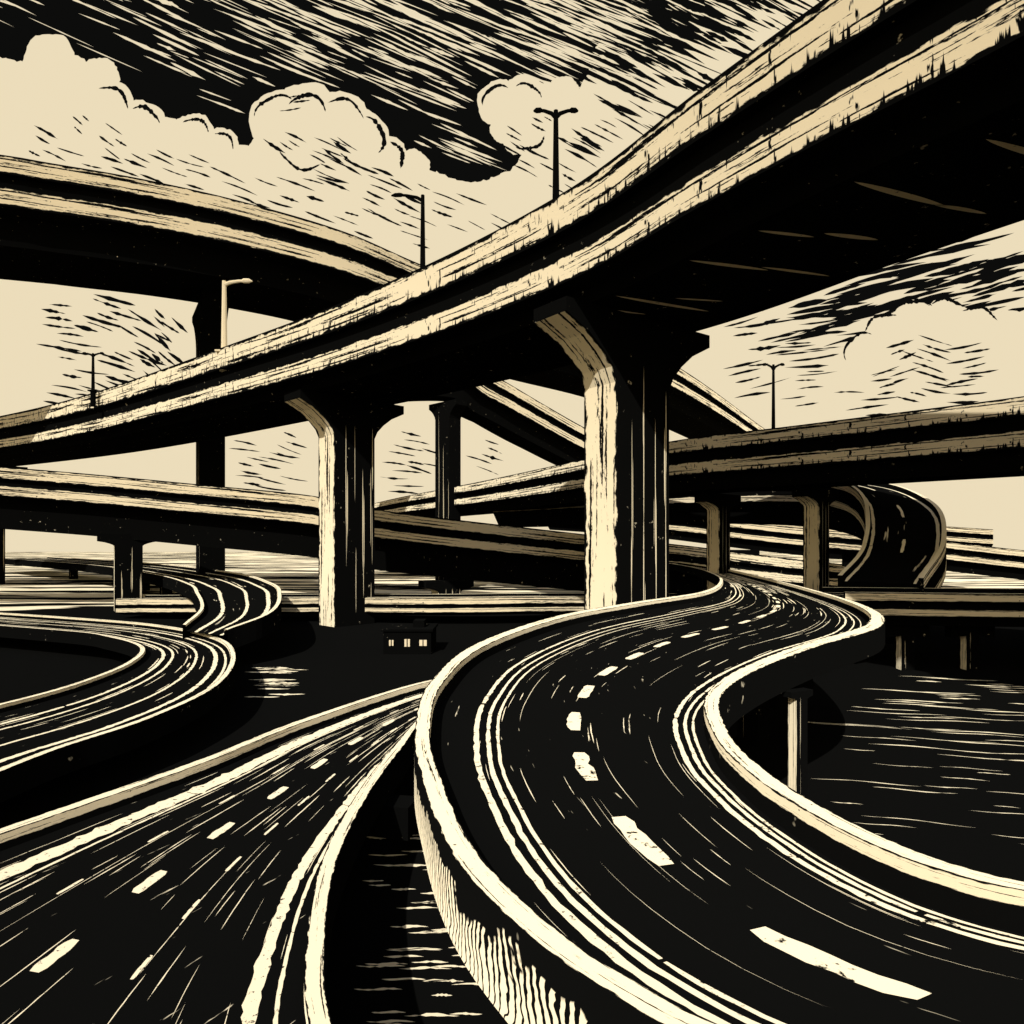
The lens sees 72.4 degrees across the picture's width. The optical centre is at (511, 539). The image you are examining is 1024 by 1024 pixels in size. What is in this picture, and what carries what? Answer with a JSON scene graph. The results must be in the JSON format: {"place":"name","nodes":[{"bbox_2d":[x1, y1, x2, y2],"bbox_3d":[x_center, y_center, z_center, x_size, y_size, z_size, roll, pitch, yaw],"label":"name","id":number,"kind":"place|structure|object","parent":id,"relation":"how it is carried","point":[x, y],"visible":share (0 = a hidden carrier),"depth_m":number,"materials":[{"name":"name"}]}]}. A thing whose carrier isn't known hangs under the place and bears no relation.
{"place":"outdoors","nodes":[
{"label":"outdoors","id":0,"kind":"place"},
{"bbox_2d":[0,680,430,1023],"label":"highway road","id":1,"kind":"structure","parent":0,"point":[208,889],"depth_m":18.61,"materials":[{"name":"black asphalt"}]},
{"bbox_2d":[383,628,435,653],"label":"small building","id":2,"kind":"structure","parent":0,"point":[398,638],"depth_m":73.50,"materials":[{"name":"concrete"}]},
{"bbox_2d":[389,639,426,646],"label":"windows","id":3,"kind":"structure","parent":2,"relation":"attached to","point":[407,642],"depth_m":73.42,"materials":[{"name":"glass"}]},
{"bbox_2d":[381,619,437,631],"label":"roof","id":4,"kind":"structure","parent":2,"relation":"attached to","point":[419,625],"depth_m":74.88,"materials":[{"name":"concrete"}]},
{"bbox_2d":[0,0,1023,551],"bbox_3d":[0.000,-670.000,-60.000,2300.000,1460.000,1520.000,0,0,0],"label":"sky","id":5,"kind":"structure","parent":0,"point":[350,116],"depth_m":699.40,"materials":[{"name":"beige"}]},
{"bbox_2d":[0,552,1023,1023],"bbox_3d":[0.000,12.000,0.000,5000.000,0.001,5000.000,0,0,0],"label":"ground","id":6,"kind":"structure","parent":0,"point":[332,668],"depth_m":44.33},
{"bbox_2d":[0,613,235,802],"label":"highway ramp","id":7,"kind":"structure","parent":6,"relation":"on","point":[164,680],"depth_m":42.00,"materials":[{"name":"black asphalt"}]},
{"bbox_2d":[5,556,281,648],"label":"highway ramp","id":8,"kind":"structure","parent":6,"relation":"on","point":[235,610],"depth_m":92.71,"materials":[{"name":"black asphalt"}]},
{"bbox_2d":[0,155,763,572],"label":"highway overpass","id":9,"kind":"object","parent":6,"relation":"on","point":[64,225],"visible":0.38,"depth_m":135.48,"materials":[{"name":"concrete"}]},
{"bbox_2d":[116,593,677,614],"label":"highway ramp","id":10,"kind":"structure","parent":6,"relation":"on","point":[469,604],"depth_m":100.63,"materials":[{"name":"concrete"}]},
{"bbox_2d":[0,467,844,611],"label":"highway ramp","id":11,"kind":"structure","parent":6,"relation":"on","point":[127,518],"depth_m":118.11,"materials":[{"name":"concrete"}]},
{"bbox_2d":[409,381,583,579],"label":"highway ramp","id":12,"kind":"structure","parent":6,"relation":"on","point":[506,411],"depth_m":168.67,"materials":[{"name":"concrete"}]},
{"bbox_2d":[0,0,1023,626],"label":"highway overpass","id":13,"kind":"object","parent":6,"relation":"on","point":[822,144],"visible":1,"depth_m":57.65,"materials":[{"name":"concrete"}]},
{"bbox_2d":[82,352,103,406],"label":"street lamp","id":14,"kind":"object","parent":13,"relation":"on","point":[92,391],"visible":1,"depth_m":131.79,"materials":[{"name":"metal"}]},
{"bbox_2d":[215,278,252,371],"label":"street lamp","id":15,"kind":"object","parent":13,"relation":"on","point":[224,317],"visible":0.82,"depth_m":104.30,"materials":[{"name":"metal"}]},
{"bbox_2d":[391,193,424,303],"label":"street lamp","id":16,"kind":"object","parent":13,"relation":"on","point":[422,238],"visible":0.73,"depth_m":74.33,"materials":[{"name":"metal"}]},
{"bbox_2d":[533,107,577,242],"bbox_3d":[3.700,-30.822,59.000,3.809,11.243,1.260,0,0,0],"label":"street lamp","id":17,"kind":"object","parent":13,"relation":"on","point":[555,114],"visible":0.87,"depth_m":58.82,"materials":[{"name":"metal"}]},
{"bbox_2d":[375,396,1023,591],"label":"highway overpass","id":18,"kind":"object","parent":6,"relation":"on","point":[807,464],"visible":0.73,"depth_m":78.68,"materials":[{"name":"concrete"}]},
{"bbox_2d":[762,363,784,453],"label":"street lamp","id":19,"kind":"object","parent":18,"relation":"on","point":[773,367],"visible":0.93,"depth_m":78.86,"materials":[{"name":"metal"}]},
{"bbox_2d":[414,562,1023,1023],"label":"elevated road","id":20,"kind":"structure","parent":6,"relation":"on","point":[616,824],"depth_m":10.05,"materials":[{"name":"black asphalt"}]},
{"bbox_2d":[493,484,1023,643],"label":"highway ramp","id":21,"kind":"structure","parent":6,"relation":"on","point":[887,536],"depth_m":96.49,"materials":[{"name":"concrete"}]},
{"bbox_2d":[822,587,1023,669],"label":"highway ramp","id":22,"kind":"structure","parent":6,"relation":"on","point":[969,617],"depth_m":62.94,"materials":[{"name":"concrete"}]},
{"bbox_2d":[248,667,1023,1023],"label":"water","id":23,"kind":"structure","parent":0,"point":[276,669],"depth_m":29.40,"materials":[{"name":"liquid"}]}
]}

